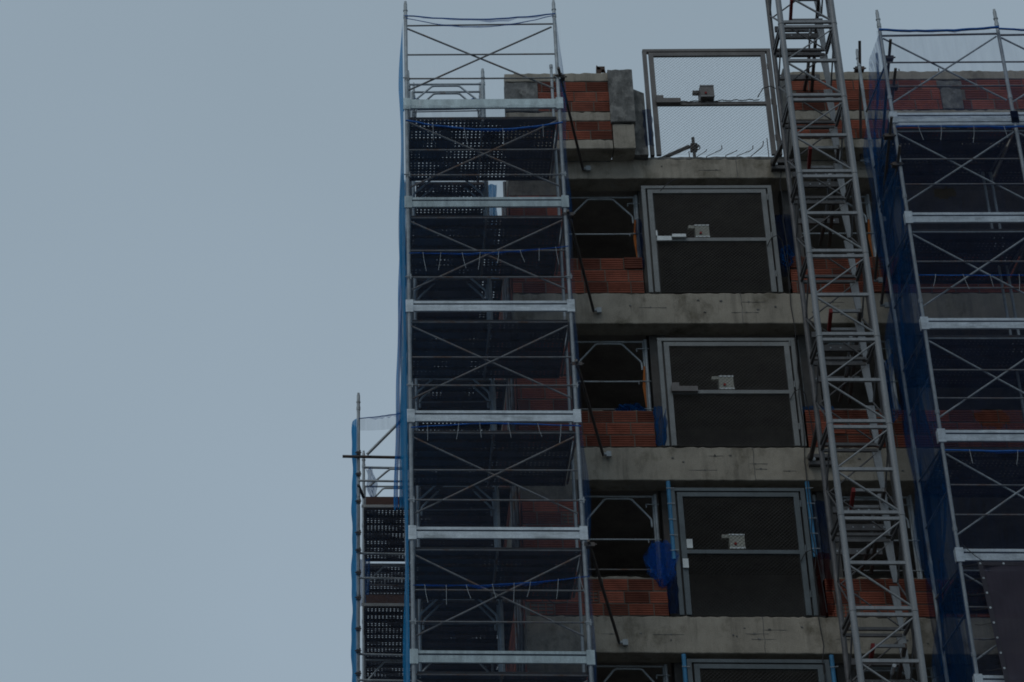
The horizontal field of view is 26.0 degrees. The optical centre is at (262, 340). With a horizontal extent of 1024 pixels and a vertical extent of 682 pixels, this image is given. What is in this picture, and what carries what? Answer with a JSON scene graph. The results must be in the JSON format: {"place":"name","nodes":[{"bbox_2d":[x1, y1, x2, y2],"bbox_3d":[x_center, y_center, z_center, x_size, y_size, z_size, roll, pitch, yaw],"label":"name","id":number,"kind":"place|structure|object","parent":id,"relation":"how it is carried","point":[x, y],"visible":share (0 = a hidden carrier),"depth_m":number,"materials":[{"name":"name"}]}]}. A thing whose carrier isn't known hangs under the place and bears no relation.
{"place":"outdoors","nodes":[
{"label":"outdoors","id":0,"kind":"place"},
{"bbox_2d":[343,393,496,681],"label":"scaffold tower","id":1,"kind":"structure","parent":0,"point":[382,608],"depth_m":41.66,"materials":[{"name":"metal"}]},
{"bbox_2d":[351,418,356,681],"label":"debris net","id":2,"kind":"object","parent":1,"relation":"attached to","point":[353,515],"visible":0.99,"depth_m":40.74,"materials":[{"name":"fabric"}]},
{"bbox_2d":[360,558,369,606],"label":"debris net","id":3,"kind":"object","parent":1,"relation":"hanging from","point":[367,572],"visible":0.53,"depth_m":42.59,"materials":[{"name":"blue fabric"}]},
{"bbox_2d":[366,467,377,496],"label":"debris net","id":4,"kind":"object","parent":1,"relation":"hanging from","point":[371,490],"visible":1,"depth_m":41.48,"materials":[{"name":"white fabric"}]},
{"bbox_2d":[359,414,395,418],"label":"net hem","id":5,"kind":"object","parent":1,"relation":"attached to","point":[379,416],"visible":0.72,"depth_m":42.04,"materials":[{"name":"blue fabric"}]},
{"bbox_2d":[403,0,594,681],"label":"scaffold tower","id":6,"kind":"structure","parent":0,"point":[444,466],"depth_m":35.36,"materials":[{"name":"metal"}]},
{"bbox_2d":[399,30,409,681],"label":"debris net","id":7,"kind":"object","parent":6,"relation":"attached to","point":[406,630],"visible":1,"depth_m":35.50,"materials":[{"name":"fabric"}]},
{"bbox_2d":[554,67,590,170],"bbox_3d":[5.417,-3.835,38.179,0.219,0.366,2.692,-8,-32,16],"label":"wall tie","id":8,"kind":"object","parent":6,"relation":"attached to","point":[587,168],"depth_m":38.19,"materials":[{"name":"metal"}]},
{"bbox_2d":[558,41,595,681],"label":"debris net","id":9,"kind":"object","parent":6,"relation":"attached to","point":[576,352],"visible":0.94,"depth_m":34.77,"materials":[{"name":"fabric"}]},
{"bbox_2d":[562,209,601,312],"bbox_3d":[5.388,-1.311,36.772,0.219,0.509,2.570,-8,-32,17],"label":"wall tie","id":10,"kind":"object","parent":6,"relation":"attached to","point":[570,215],"depth_m":36.70,"materials":[{"name":"metal"}]},
{"bbox_2d":[570,359,611,456],"bbox_3d":[5.328,1.106,35.357,0.219,0.467,2.572,-9,-32,17],"label":"wall tie","id":11,"kind":"object","parent":6,"relation":"attached to","point":[578,367],"depth_m":35.28,"materials":[{"name":"metal"}]},
{"bbox_2d":[582,539,627,645],"bbox_3d":[5.303,3.888,33.726,0.218,0.697,2.584,-9,-32,17],"label":"wall tie","id":12,"kind":"object","parent":6,"relation":"attached to","point":[589,545],"depth_m":33.65,"materials":[{"name":"metal"}]},
{"bbox_2d":[0,0,1023,681],"label":"sky","id":13,"kind":"structure","parent":0,"point":[199,199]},
{"label":"ground","id":14,"kind":"structure","parent":0,"visible":0},
{"bbox_2d":[402,68,514,677],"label":"scaffold tower","id":15,"kind":"structure","parent":14,"relation":"on","point":[480,636],"depth_m":36.98,"materials":[{"name":"metal"}]},
{"bbox_2d":[394,261,401,509],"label":"debris net","id":16,"kind":"object","parent":15,"relation":"hanging from","point":[396,467],"visible":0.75,"depth_m":40.61,"materials":[{"name":"blue fabric"}]},
{"bbox_2d":[399,179,409,509],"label":"debris net","id":17,"kind":"object","parent":15,"relation":"hanging from","point":[401,501],"visible":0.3,"depth_m":40.68,"materials":[{"name":"blue fabric"}]},
{"bbox_2d":[488,184,498,284],"bbox_3d":[4.117,-1.854,39.021,0.184,2.250,0.040,0,-30,3],"label":"net strip","id":18,"kind":"object","parent":15,"relation":"hanging from","point":[492,188],"visible":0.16,"depth_m":39.47,"materials":[{"name":"blue fabric"}]},
{"bbox_2d":[495,69,1023,681],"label":"concrete building","id":19,"kind":"structure","parent":14,"relation":"on","point":[607,107],"depth_m":38.13,"materials":[{"name":"concrete"}]},
{"bbox_2d":[596,65,605,72],"bbox_3d":[6.177,-4.900,39.969,0.189,0.242,0.100,0,-30,3],"label":"broken brick","id":20,"kind":"object","parent":19,"relation":"on","point":[600,69],"visible":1,"depth_m":39.95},
{"bbox_2d":[567,195,644,293],"bbox_3d":[6.064,-1.604,38.909,1.360,2.325,0.093,0,-30,3],"label":"arch frame","id":21,"kind":"object","parent":19,"relation":"on","point":[635,203],"visible":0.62,"depth_m":39.31,"materials":[{"name":"metal"}]},
{"bbox_2d":[635,218,644,268],"bbox_3d":[6.686,-1.726,38.827,0.134,1.050,0.040,0,-30,3],"label":"net strip","id":22,"kind":"object","parent":21,"relation":"attached to","point":[640,241],"visible":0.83,"depth_m":38.86,"materials":[{"name":"fabric"}]},
{"bbox_2d":[574,339,652,410],"bbox_3d":[5.980,0.986,37.393,1.330,2.310,0.093,0,-30,3],"label":"arch frame","id":23,"kind":"object","parent":19,"relation":"on","point":[646,381],"visible":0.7,"depth_m":37.66,"materials":[{"name":"metal"}]},
{"bbox_2d":[583,494,662,578],"bbox_3d":[5.896,3.579,35.877,1.300,2.360,0.093,0,-30,3],"label":"arch frame","id":24,"kind":"object","parent":19,"relation":"on","point":[655,520],"visible":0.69,"depth_m":36.20,"materials":[{"name":"metal"}]},
{"bbox_2d":[593,664,669,681],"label":"arch frame","id":25,"kind":"object","parent":19,"relation":"on","point":[665,675],"visible":0.77,"depth_m":34.91,"materials":[{"name":"metal"}]},
{"bbox_2d":[614,403,654,418],"bbox_3d":[6.241,1.194,37.152,0.869,0.280,0.139,0,-30,3],"label":"net bunch","id":26,"kind":"object","parent":19,"relation":"on","point":[631,407],"visible":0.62,"depth_m":37.15,"materials":[{"name":"blue fabric"}]},
{"bbox_2d":[642,109,653,145],"bbox_3d":[6.938,-3.837,39.415,0.184,0.800,0.040,0,-30,3],"label":"net strip","id":27,"kind":"object","parent":19,"relation":"attached to","point":[648,136],"visible":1,"depth_m":39.40,"materials":[{"name":"fabric"}]},
{"bbox_2d":[646,540,677,586],"bbox_3d":[6.455,3.605,35.322,0.613,0.840,0.139,0,-30,3],"label":"net bunch","id":28,"kind":"object","parent":19,"relation":"attached to","point":[660,565],"visible":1,"depth_m":35.33,"materials":[{"name":"blue fabric"}]},
{"bbox_2d":[662,137,700,156],"bbox_3d":[7.603,-3.370,39.906,0.748,0.820,0.150,0,-30,3],"label":"roof prop","id":29,"kind":"object","parent":19,"relation":"on","point":[686,147],"visible":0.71,"depth_m":39.94,"materials":[{"name":"paint"}]},
{"bbox_2d":[640,185,782,293],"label":"landing gate","id":30,"kind":"structure","parent":19,"relation":"on","point":[701,234],"depth_m":38.47,"materials":[{"name":"grey metal"}]},
{"bbox_2d":[767,235,790,288],"bbox_3d":[8.955,-1.370,38.031,0.335,1.077,0.084,-2,-30,6],"label":"cable","id":31,"kind":"object","parent":30,"relation":"attached to","point":[784,255],"visible":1,"depth_m":38.12,"materials":[{"name":"black rubber"}]},
{"bbox_2d":[642,48,782,157],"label":"landing gate","id":32,"kind":"structure","parent":19,"relation":"on","point":[704,92],"depth_m":39.93,"materials":[{"name":"metal"}]},
{"bbox_2d":[681,99,758,101],"bbox_3d":[8.180,-4.364,39.864,1.703,0.076,0.018,0,-30,3],"label":"cable","id":33,"kind":"object","parent":32,"relation":"on","point":[720,100],"visible":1,"depth_m":39.85,"materials":[{"name":"black rubber"}]},
{"bbox_2d":[656,338,806,447],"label":"landing gate","id":34,"kind":"structure","parent":19,"relation":"attached to","point":[725,386],"depth_m":36.92,"materials":[{"name":"grey metal"}]},
{"bbox_2d":[653,406,666,445],"bbox_3d":[6.648,1.412,36.576,0.224,0.740,0.040,0,-30,3],"label":"net strip","id":35,"kind":"object","parent":34,"relation":"attached to","point":[661,438],"visible":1,"depth_m":36.57,"materials":[{"name":"blue fabric"}]},
{"bbox_2d":[790,388,812,433],"bbox_3d":[8.985,1.270,36.481,0.335,1.077,0.084,-2,-30,6],"label":"cable","id":36,"kind":"object","parent":34,"relation":"attached to","point":[807,405],"visible":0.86,"depth_m":36.62,"materials":[{"name":"black rubber"}]},
{"bbox_2d":[670,488,817,616],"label":"landing gate","id":37,"kind":"structure","parent":19,"relation":"on","point":[736,544],"depth_m":35.43,"materials":[{"name":"metal"}]},
{"bbox_2d":[666,575,678,613],"bbox_3d":[6.563,4.048,35.034,0.194,0.650,0.040,0,-30,3],"label":"net strip","id":38,"kind":"object","parent":37,"relation":"attached to","point":[673,605],"visible":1,"depth_m":35.03,"materials":[{"name":"blue fabric"}]},
{"bbox_2d":[666,481,678,559],"bbox_3d":[6.674,2.913,35.714,0.131,1.400,0.085,0,-30,3],"label":"blue pipe","id":39,"kind":"object","parent":37,"relation":"attached to","point":[671,519],"visible":1,"depth_m":35.69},
{"bbox_2d":[801,549,827,612],"bbox_3d":[8.796,3.824,34.992,0.335,1.077,0.084,-2,-30,6],"label":"cable","id":40,"kind":"object","parent":37,"relation":"attached to","point":[820,575],"visible":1,"depth_m":35.07,"materials":[{"name":"black rubber"}]},
{"bbox_2d":[686,659,830,681],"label":"landing gate","id":41,"kind":"structure","parent":19,"relation":"attached to","point":[754,664],"depth_m":34.37,"materials":[{"name":"metal"}]},
{"bbox_2d":[681,654,689,681],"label":"blue pipe","id":42,"kind":"object","parent":41,"relation":"attached to","point":[684,668],"visible":1,"depth_m":34.39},
{"bbox_2d":[770,140,795,170],"bbox_3d":[9.058,-3.248,37.685,0.449,1.387,2.683,-4,-31,9],"label":"slab bracket","id":43,"kind":"object","parent":19,"relation":"attached to","point":[775,161],"visible":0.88,"depth_m":38.99,"materials":[{"name":"metal"}]},
{"bbox_2d":[774,214,794,276],"bbox_3d":[9.264,-1.690,38.721,0.454,1.300,0.040,0,-30,3],"label":"net strip","id":44,"kind":"object","parent":19,"relation":"attached to","point":[780,232],"visible":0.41,"depth_m":38.84,"materials":[{"name":"blue fabric"}]},
{"bbox_2d":[779,245,794,270],"bbox_3d":[9.152,-1.443,38.157,0.288,0.480,0.139,0,-30,3],"label":"net bunch","id":45,"kind":"object","parent":19,"relation":"attached to","point":[790,253],"visible":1,"depth_m":38.14,"materials":[{"name":"blue fabric"}]},
{"bbox_2d":[776,105,825,681],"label":"cable","id":46,"kind":"object","parent":19,"relation":"attached to","point":[800,410],"visible":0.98,"depth_m":36.53,"materials":[{"name":"black rubber"}]},
{"bbox_2d":[805,481,819,557],"bbox_3d":[8.932,2.891,35.622,0.131,1.350,0.085,0,-30,3],"label":"blue pipe","id":47,"kind":"object","parent":19,"relation":"attached to","point":[813,529],"visible":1,"depth_m":35.61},
{"bbox_2d":[802,406,834,412],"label":"net strip","id":48,"kind":"object","parent":19,"relation":"attached to","point":[811,408],"visible":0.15,"depth_m":37.06,"materials":[{"name":"blue fabric"}]},
{"bbox_2d":[807,426,831,466],"bbox_3d":[8.960,1.595,34.852,0.449,0.809,2.695,-4,-31,10],"label":"slab bracket","id":49,"kind":"object","parent":19,"relation":"attached to","point":[813,457],"visible":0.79,"depth_m":36.00,"materials":[{"name":"metal"}]},
{"bbox_2d":[812,500,830,558],"bbox_3d":[9.117,3.072,35.725,0.274,1.050,0.040,0,-30,3],"label":"net strip","id":50,"kind":"object","parent":19,"relation":"attached to","point":[819,510],"visible":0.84,"depth_m":35.78,"materials":[{"name":"blue fabric"}]},
{"bbox_2d":[814,552,834,615],"bbox_3d":[8.980,3.877,35.027,0.264,1.090,0.040,0,-30,3],"label":"net strip","id":51,"kind":"object","parent":19,"relation":"attached to","point":[825,568],"visible":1,"depth_m":35.05,"materials":[{"name":"blue fabric"}]},
{"bbox_2d":[829,655,837,681],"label":"blue pipe","id":52,"kind":"object","parent":19,"relation":"attached to","point":[832,667],"visible":1,"depth_m":34.29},
{"bbox_2d":[799,194,875,256],"bbox_3d":[10.095,-1.606,38.722,1.530,2.325,0.093,0,-30,3],"label":"arch frame","id":53,"kind":"object","parent":19,"relation":"on","point":[868,217],"visible":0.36,"depth_m":38.93,"materials":[{"name":"metal"}]},
{"bbox_2d":[797,339,897,409],"bbox_3d":[9.996,0.985,37.208,1.590,2.310,0.093,0,-30,3],"label":"arch frame","id":54,"kind":"object","parent":19,"relation":"on","point":[887,349],"visible":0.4,"depth_m":37.59,"materials":[{"name":"metal"}]},
{"bbox_2d":[812,495,923,578],"bbox_3d":[9.897,3.577,35.691,1.650,2.360,0.093,0,-30,3],"label":"arch frame","id":55,"kind":"object","parent":19,"relation":"on","point":[910,505],"visible":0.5,"depth_m":35.98,"materials":[{"name":"metal"}]},
{"bbox_2d":[829,665,938,681],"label":"arch frame","id":56,"kind":"object","parent":19,"relation":"on","point":[888,669],"visible":0.42,"depth_m":34.72,"materials":[{"name":"metal"}]},
{"bbox_2d":[765,0,927,681],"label":"hoist mast","id":57,"kind":"object","parent":14,"relation":"on","point":[886,436],"visible":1,"depth_m":33.66,"materials":[{"name":"metal"}]},
{"bbox_2d":[774,0,820,91],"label":"mast tie","id":58,"kind":"object","parent":57,"relation":"attached to","point":[810,35],"visible":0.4,"depth_m":38.22,"materials":[{"name":"metal"}]},
{"bbox_2d":[792,145,840,246],"bbox_3d":[9.343,-2.330,36.940,0.778,0.610,3.026,-5,-31,10],"label":"mast tie","id":59,"kind":"object","parent":57,"relation":"attached to","point":[831,221],"visible":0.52,"depth_m":36.46,"materials":[{"name":"metal"}]},
{"bbox_2d":[811,308,861,403],"bbox_3d":[9.272,0.353,35.369,0.778,0.610,3.026,-5,-31,10],"label":"mast tie","id":60,"kind":"object","parent":57,"relation":"attached to","point":[838,348],"visible":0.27,"depth_m":34.64,"materials":[{"name":"metal"}]},
{"bbox_2d":[832,488,885,574],"bbox_3d":[9.200,3.036,33.798,0.778,0.610,3.026,-5,-31,10],"label":"mast tie","id":61,"kind":"object","parent":57,"relation":"attached to","point":[869,550],"visible":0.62,"depth_m":33.07,"materials":[{"name":"metal"}]},
{"bbox_2d":[851,643,909,681],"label":"mast tie","id":62,"kind":"object","parent":57,"relation":"attached to","point":[903,646],"visible":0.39,"depth_m":31.65,"materials":[{"name":"metal"}]},
{"bbox_2d":[856,9,1023,681],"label":"scaffold tower","id":63,"kind":"structure","parent":14,"relation":"on","point":[921,173],"depth_m":35.67,"materials":[{"name":"metal"}]},
{"bbox_2d":[853,41,868,163],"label":"wall tie","id":64,"kind":"object","parent":63,"relation":"attached to","point":[863,68],"depth_m":38.78,"materials":[{"name":"metal"}]},
{"bbox_2d":[873,52,879,219],"bbox_3d":[10.468,-3.495,37.364,0.110,2.700,1.157,3,-30,-2],"label":"net fold","id":65,"kind":"object","parent":63,"relation":"attached to","point":[875,128],"visible":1,"depth_m":37.37,"materials":[{"name":"blue fabric"}]},
{"bbox_2d":[873,116,895,282],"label":"wall tie","id":66,"kind":"object","parent":63,"relation":"attached to","point":[889,136],"depth_m":36.76,"materials":[{"name":"metal"}]},
{"bbox_2d":[879,39,895,167],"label":"wall tie","id":67,"kind":"object","parent":63,"relation":"attached to","point":[889,57],"depth_m":37.61,"materials":[{"name":"metal"}]},
{"bbox_2d":[881,68,897,199],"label":"wall tie","id":68,"kind":"object","parent":63,"relation":"attached to","point":[893,86],"depth_m":36.99,"materials":[{"name":"metal"}]},
{"bbox_2d":[880,145,903,307],"bbox_3d":[10.519,-1.888,36.711,0.221,1.560,2.628,-1,-30,4],"label":"wall tie","id":69,"kind":"object","parent":63,"relation":"attached to","point":[896,164],"depth_m":36.51,"materials":[{"name":"metal"}]},
{"bbox_2d":[884,352,900,422],"bbox_3d":[10.246,0.776,35.801,0.300,1.400,0.079,0,-30,3],"label":"debris net","id":70,"kind":"object","parent":63,"relation":"hanging from","point":[888,366],"visible":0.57,"depth_m":35.79,"materials":[{"name":"blue fabric"}]},
{"bbox_2d":[898,188,904,362],"bbox_3d":[10.461,-0.993,35.897,0.110,2.900,1.159,3,-30,-3],"label":"net fold","id":71,"kind":"object","parent":63,"relation":"attached to","point":[900,266],"visible":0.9,"depth_m":35.93,"materials":[{"name":"blue fabric"}]},
{"bbox_2d":[867,150,965,681],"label":"debris net","id":72,"kind":"object","parent":63,"relation":"attached to","point":[926,455],"visible":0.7,"depth_m":35.32,"materials":[{"name":"blue fabric"}]},
{"bbox_2d":[864,35,974,681],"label":"debris net","id":73,"kind":"object","parent":63,"relation":"attached to","point":[919,388],"visible":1,"depth_m":34.48,"materials":[{"name":"blue fabric"}]},
{"bbox_2d":[939,481,946,674],"bbox_3d":[10.304,3.580,33.222,0.110,2.700,1.162,4,-30,-4],"label":"net fold","id":74,"kind":"object","parent":63,"relation":"attached to","point":[940,569],"visible":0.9,"depth_m":33.24,"materials":[{"name":"blue fabric"}]},
{"bbox_2d":[962,562,1023,681],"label":"banner","id":75,"kind":"object","parent":63,"relation":"attached to","point":[1003,584],"visible":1,"depth_m":31.97,"materials":[{"name":"fabric"}]},
{"bbox_3d":[12.229,6.286,30.580,4.100,23.250,0.080,0,-30,3],"label":"debris net","id":76,"kind":"object","parent":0,"visible":0},
{"bbox_2d":[896,125,1023,142],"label":"net hem","id":77,"kind":"object","parent":76,"relation":"attached to","point":[998,127],"visible":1,"depth_m":36.34,"materials":[{"name":"blue fabric"}]},
{"bbox_2d":[918,274,1023,290],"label":"net hem","id":78,"kind":"object","parent":76,"relation":"attached to","point":[935,275],"visible":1,"depth_m":34.88,"materials":[{"name":"blue fabric"}]},
{"bbox_2d":[945,449,1023,464],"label":"net hem","id":79,"kind":"object","parent":76,"relation":"attached to","point":[1005,451],"visible":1,"depth_m":33.31,"materials":[{"name":"blue fabric"}]},
{"bbox_3d":[3.762,-4.728,37.424,2.700,1.940,0.076,0,-30,3],"label":"debris net","id":80,"kind":"object","parent":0,"visible":0},
{"bbox_2d":[404,13,554,21],"bbox_3d":[3.764,-5.574,37.909,2.602,0.209,0.039,0,-30,3],"label":"net hem","id":81,"kind":"object","parent":80,"relation":"attached to","point":[493,19],"visible":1,"depth_m":37.89,"materials":[{"name":"blue fabric"}]},
{"bbox_2d":[406,15,553,26],"bbox_3d":[3.757,-5.508,37.868,2.552,0.281,0.031,0,-30,3],"label":"net hem","id":82,"kind":"object","parent":80,"relation":"attached to","point":[483,26],"visible":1,"depth_m":37.84,"materials":[{"name":"blue fabric"}]},
{"bbox_3d":[3.471,6.178,31.051,2.700,23.590,0.080,0,-30,3],"label":"debris net","id":83,"kind":"object","parent":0,"visible":0},
{"bbox_2d":[406,120,562,143],"bbox_3d":[3.718,-3.485,36.682,2.625,0.554,0.052,0,-30,3],"label":"net hem","id":84,"kind":"object","parent":83,"relation":"attached to","point":[504,129],"visible":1,"depth_m":36.71,"materials":[{"name":"blue fabric"}]},
{"bbox_2d":[409,246,567,269],"bbox_3d":[3.661,-1.333,35.417,2.581,0.499,0.044,0,-30,3],"label":"net hem","id":85,"kind":"object","parent":83,"relation":"attached to","point":[477,253],"visible":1,"depth_m":35.48,"materials":[{"name":"blue fabric"}]},
{"bbox_2d":[411,422,580,442],"bbox_3d":[3.607,1.417,33.809,2.621,0.373,0.047,0,-30,3],"label":"net hem","id":86,"kind":"object","parent":83,"relation":"attached to","point":[508,423],"visible":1,"depth_m":33.88,"materials":[{"name":"blue fabric"}]},
{"bbox_2d":[413,576,589,604],"bbox_3d":[3.546,3.691,32.475,2.621,0.488,0.043,0,-30,3],"label":"net hem","id":87,"kind":"object","parent":83,"relation":"attached to","point":[483,586],"visible":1,"depth_m":32.53,"materials":[{"name":"blue fabric"}]},
{"bbox_3d":[12.516,-4.508,36.886,4.100,1.860,0.079,0,-30,3],"label":"debris net","id":88,"kind":"object","parent":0,"visible":0},
{"bbox_2d":[879,26,998,32],"bbox_3d":[11.538,-5.300,37.391,2.022,0.140,0.052,0,-30,3],"label":"net hem","id":89,"kind":"object","parent":88,"relation":"attached to","point":[942,30],"visible":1,"depth_m":37.37,"materials":[{"name":"blue fabric"}]},
{"bbox_2d":[999,28,1023,30],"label":"net hem","id":90,"kind":"object","parent":88,"relation":"attached to","point":[1016,29],"visible":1,"depth_m":37.32,"materials":[{"name":"blue fabric"}]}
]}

